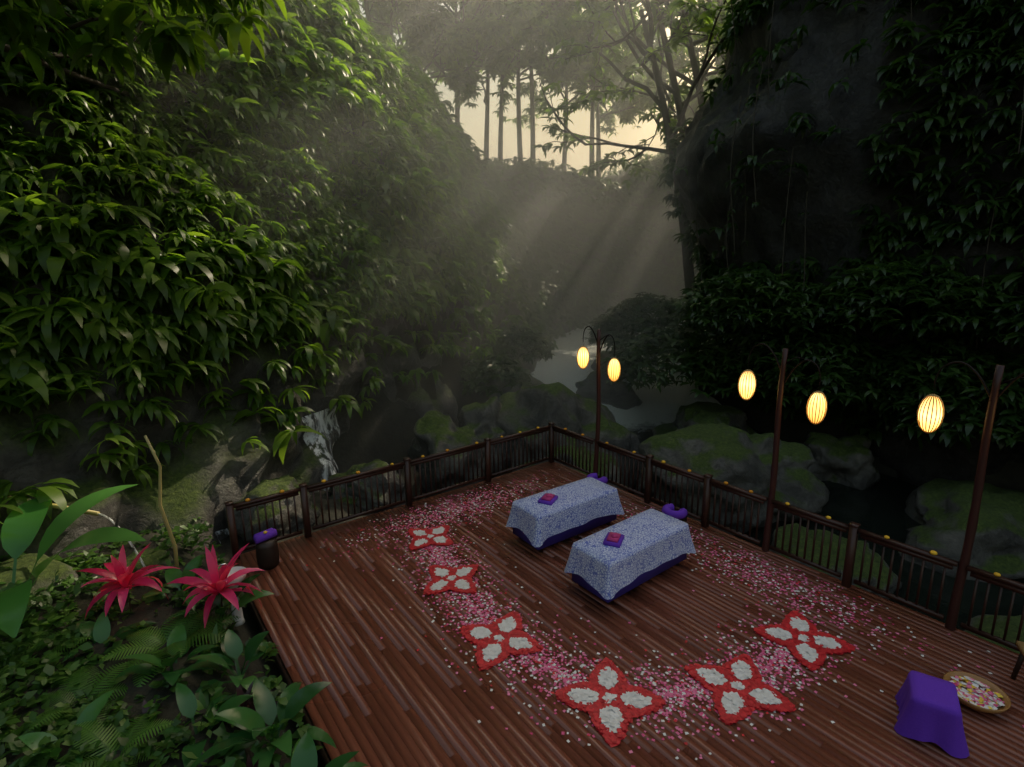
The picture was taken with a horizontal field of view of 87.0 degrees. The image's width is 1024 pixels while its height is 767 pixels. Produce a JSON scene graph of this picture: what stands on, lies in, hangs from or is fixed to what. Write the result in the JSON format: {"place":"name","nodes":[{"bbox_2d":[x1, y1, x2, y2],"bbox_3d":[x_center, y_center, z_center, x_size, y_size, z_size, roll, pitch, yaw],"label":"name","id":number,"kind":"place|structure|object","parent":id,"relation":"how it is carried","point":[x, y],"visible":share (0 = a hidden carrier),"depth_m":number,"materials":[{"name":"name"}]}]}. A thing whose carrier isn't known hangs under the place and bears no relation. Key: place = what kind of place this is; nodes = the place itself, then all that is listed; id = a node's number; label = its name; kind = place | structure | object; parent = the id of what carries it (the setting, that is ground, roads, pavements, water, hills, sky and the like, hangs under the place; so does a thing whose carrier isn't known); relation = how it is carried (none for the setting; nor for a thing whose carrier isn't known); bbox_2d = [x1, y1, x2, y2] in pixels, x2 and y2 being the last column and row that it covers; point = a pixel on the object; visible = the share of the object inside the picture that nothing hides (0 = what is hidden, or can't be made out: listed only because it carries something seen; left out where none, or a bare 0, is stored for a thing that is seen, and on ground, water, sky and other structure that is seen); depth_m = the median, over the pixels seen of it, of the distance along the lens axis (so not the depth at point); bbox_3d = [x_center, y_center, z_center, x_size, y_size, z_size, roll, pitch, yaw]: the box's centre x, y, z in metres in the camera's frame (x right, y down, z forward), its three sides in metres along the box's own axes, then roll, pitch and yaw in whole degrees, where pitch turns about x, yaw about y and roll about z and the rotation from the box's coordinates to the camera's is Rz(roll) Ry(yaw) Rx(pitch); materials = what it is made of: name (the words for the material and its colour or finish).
{"place":"outdoors","nodes":[
{"label":"outdoors","id":0,"kind":"place"},
{"bbox_2d":[0,0,308,95],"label":"overhanging foliage","id":1,"kind":"object","parent":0,"point":[179,35],"depth_m":8.09,"materials":[{"name":"green plant"}]},
{"bbox_2d":[0,0,697,562],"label":"cliff","id":2,"kind":"structure","parent":0,"point":[204,478],"depth_m":11.13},
{"bbox_2d":[3,435,178,568],"bbox_3d":[-7.454,1.990,8.535,4.556,2.606,0.186,1,13,9],"label":"bamboo spout","id":3,"kind":"object","parent":2,"relation":"attached to","point":[164,517],"visible":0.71,"depth_m":8.21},
{"bbox_2d":[98,513,143,565],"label":"spout water","id":4,"kind":"structure","parent":3,"relation":"attached to","point":[137,553],"depth_m":8.33,"materials":[{"name":"clear liquid"}]},
{"bbox_2d":[0,0,545,523],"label":"cliff foliage","id":5,"kind":"object","parent":2,"relation":"attached to","point":[324,212],"depth_m":12.78,"materials":[{"name":"green plant"}]},
{"bbox_2d":[216,405,339,543],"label":"waterfall","id":6,"kind":"structure","parent":2,"relation":"on","point":[309,436],"depth_m":14.22,"materials":[{"name":"white liquid"}]},
{"bbox_2d":[441,100,698,349],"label":"cliff foliage","id":7,"kind":"object","parent":2,"relation":"attached to","point":[540,300],"depth_m":42.77,"materials":[{"name":"green plant"}]},
{"bbox_2d":[0,118,1023,766],"bbox_3d":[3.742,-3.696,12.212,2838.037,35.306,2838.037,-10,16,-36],"label":"ground","id":8,"kind":"structure","parent":0,"point":[382,430],"depth_m":11.99,"materials":[{"name":"soil"}]},
{"bbox_2d":[0,484,145,637],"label":"giant leaves","id":9,"kind":"object","parent":8,"relation":"on","point":[19,531],"visible":0.94,"depth_m":7.71,"materials":[{"name":"green plant"}]},
{"bbox_2d":[0,548,173,595],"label":"garden rocks","id":10,"kind":"object","parent":8,"relation":"on","point":[45,579],"visible":0.34,"depth_m":8.10,"materials":[{"name":"stone"}]},
{"bbox_2d":[0,607,238,766],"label":"garden ferns","id":11,"kind":"object","parent":8,"relation":"on","point":[205,700],"visible":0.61,"depth_m":6.17,"materials":[{"name":"green plant"}]},
{"bbox_2d":[0,515,323,766],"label":"garden ground cover","id":12,"kind":"object","parent":8,"relation":"on","point":[119,720],"visible":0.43,"depth_m":6.20,"materials":[{"name":"green plant"}]},
{"bbox_2d":[79,543,264,627],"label":"flowers","id":13,"kind":"object","parent":8,"relation":"on","point":[118,574],"visible":0.99,"depth_m":7.32,"materials":[{"name":"red plant"}]},
{"bbox_2d":[9,555,368,766],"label":"leafy plants","id":14,"kind":"object","parent":8,"relation":"on","point":[250,722],"visible":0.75,"depth_m":5.74,"materials":[{"name":"green plant"}]},
{"bbox_2d":[98,591,283,766],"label":"stems","id":15,"kind":"object","parent":8,"relation":"on","point":[248,703],"visible":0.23,"depth_m":5.97,"materials":[{"name":"green plant"}]},
{"bbox_2d":[226,566,246,626],"bbox_3d":[-3.948,3.064,7.691,0.400,0.785,0.400,-10,16,-36],"label":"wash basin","id":16,"kind":"object","parent":8,"relation":"on","point":[239,614],"visible":0.51,"depth_m":7.69,"materials":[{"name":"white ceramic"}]},
{"bbox_2d":[229,557,330,766],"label":"deck frame","id":17,"kind":"object","parent":8,"relation":"on","point":[323,756],"visible":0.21,"depth_m":6.95,"materials":[{"name":"black wood"}]},
{"bbox_2d":[232,461,1023,766],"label":"deck","id":18,"kind":"structure","parent":17,"relation":"on","point":[393,697],"depth_m":7.11,"materials":[{"name":"brown wood"}]},
{"bbox_2d":[255,537,278,569],"bbox_3d":[-4.168,2.887,9.194,0.360,0.480,0.355,-10,16,-36],"label":"drum stool","id":19,"kind":"object","parent":18,"relation":"on","point":[267,554],"visible":0.89,"depth_m":9.06,"materials":[{"name":"black wood"}]},
{"bbox_2d":[253,528,276,543],"bbox_3d":[-4.203,2.579,9.152,0.223,0.133,0.350,9,16,38],"label":"rolled towel","id":20,"kind":"object","parent":19,"relation":"on","point":[259,537],"visible":0.99,"depth_m":9.09,"materials":[{"name":"purple fabric"}]},
{"bbox_2d":[519,483,686,604],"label":"table legs","id":21,"kind":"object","parent":18,"relation":"on","point":[609,523],"depth_m":10.31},
{"bbox_2d":[512,502,686,602],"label":"table skirts","id":22,"kind":"object","parent":21,"relation":"on","point":[640,579],"visible":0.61,"depth_m":9.03,"materials":[{"name":"fabric"}]},
{"bbox_2d":[506,477,695,599],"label":"table cloths","id":23,"kind":"object","parent":21,"relation":"on","point":[653,538],"visible":0.96,"depth_m":8.89,"materials":[{"name":"white fabric"}]},
{"bbox_2d":[538,473,687,547],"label":"folded towels","id":24,"kind":"object","parent":21,"relation":"on","point":[669,509],"visible":0.62,"depth_m":10.20,"materials":[{"name":"purple fabric"}]},
{"bbox_2d":[541,493,620,542],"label":"pink towels","id":25,"kind":"object","parent":24,"relation":"on","point":[613,537],"visible":1,"depth_m":8.45,"materials":[{"name":"pink fabric"}]},
{"bbox_2d":[224,422,1023,651],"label":"railing","id":26,"kind":"object","parent":18,"relation":"on","point":[855,531],"visible":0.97,"depth_m":10.05,"materials":[{"name":"brown wood"}]},
{"bbox_2d":[245,427,1000,576],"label":"marigolds","id":27,"kind":"object","parent":26,"relation":"on","point":[932,552],"visible":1,"depth_m":9.76,"materials":[{"name":"plant"}]},
{"bbox_2d":[408,525,855,746],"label":"flower petal mandalas","id":28,"kind":"object","parent":18,"relation":"on","point":[630,713],"depth_m":6.76,"materials":[{"name":"red plant"}]},
{"bbox_2d":[306,469,1023,766],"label":"scattered flower petals","id":29,"kind":"object","parent":18,"relation":"on","point":[626,672],"depth_m":7.16,"materials":[{"name":"plant"}]},
{"bbox_2d":[593,329,1004,630],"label":"lantern poles","id":30,"kind":"object","parent":18,"relation":"on","point":[958,586],"visible":0.88,"depth_m":7.32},
{"bbox_2d":[583,326,1023,397],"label":"lantern arms","id":31,"kind":"object","parent":30,"relation":"attached to","point":[975,372],"visible":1,"depth_m":8.40},
{"bbox_2d":[894,670,968,757],"bbox_3d":[4.559,3.527,5.860,0.706,0.464,0.637,-19,22,-55],"label":"purple draped cloth","id":32,"kind":"object","parent":18,"relation":"on","point":[927,713],"depth_m":5.68,"materials":[{"name":"purple fabric"}]},
{"bbox_2d":[943,671,1010,713],"bbox_3d":[5.337,3.598,6.218,0.600,0.150,0.600,-10,16,-36],"label":"petal bowl","id":33,"kind":"object","parent":18,"relation":"on","point":[947,676],"visible":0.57,"depth_m":6.23,"materials":[{"name":"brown wood"}]},
{"bbox_2d":[949,675,1004,709],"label":"flower petals","id":34,"kind":"object","parent":33,"relation":"in","point":[976,683],"visible":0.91,"depth_m":6.22,"materials":[{"name":"white plant"}]},
{"bbox_2d":[1010,652,1023,679],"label":"wood stool legs","id":35,"kind":"object","parent":18,"relation":"on","point":[1018,665],"visible":0.76,"depth_m":6.49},
{"bbox_2d":[1016,641,1023,656],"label":"chair seat","id":36,"kind":"object","parent":35,"relation":"on","point":[1020,645],"visible":1,"depth_m":6.41,"materials":[{"name":"brown wicker"}]},
{"bbox_2d":[358,0,741,294],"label":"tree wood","id":37,"kind":"object","parent":8,"relation":"on","point":[663,87],"visible":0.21,"depth_m":32.78,"materials":[{"name":"brown plant"}]},
{"bbox_2d":[354,0,731,190],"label":"trees","id":38,"kind":"object","parent":37,"relation":"attached to","point":[425,23],"visible":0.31,"depth_m":37.31,"materials":[{"name":"green plant"}]},
{"bbox_2d":[223,350,1023,653],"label":"boulders","id":39,"kind":"object","parent":8,"relation":"on","point":[722,443],"visible":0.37,"depth_m":14.87,"materials":[{"name":"stone"}]},
{"bbox_2d":[356,0,715,176],"label":"sky","id":40,"kind":"structure","parent":0,"point":[473,119],"materials":[{"name":"beige"}]},
{"bbox_2d":[577,346,944,433],"bbox_3d":[4.011,0.047,9.440,0.358,0.785,8.148,-10,16,-36],"label":"paper lantern","id":41,"kind":"object","parent":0,"point":[615,367],"visible":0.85,"depth_m":8.45,"materials":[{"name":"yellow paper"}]},
{"bbox_2d":[530,317,1023,630],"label":"river","id":42,"kind":"structure","parent":0,"point":[879,507],"depth_m":16.82,"materials":[{"name":"black liquid"}]},
{"bbox_2d":[673,0,1023,485],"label":"cliff","id":43,"kind":"structure","parent":0,"point":[837,164],"depth_m":18.72,"materials":[{"name":"grey stone"}]},
{"bbox_2d":[656,0,1023,452],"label":"cliff foliage","id":44,"kind":"object","parent":43,"relation":"attached to","point":[965,56],"depth_m":16.72,"materials":[{"name":"green plant"}]},
{"bbox_2d":[458,260,1023,447],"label":"shrubs","id":45,"kind":"object","parent":44,"relation":"on","point":[876,379],"visible":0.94,"depth_m":17.91,"materials":[{"name":"green plant"}]},
{"bbox_2d":[696,0,1023,422],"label":"vines","id":46,"kind":"object","parent":44,"relation":"attached to","point":[807,192],"visible":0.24,"depth_m":19.78,"materials":[{"name":"green plant"}]}
]}

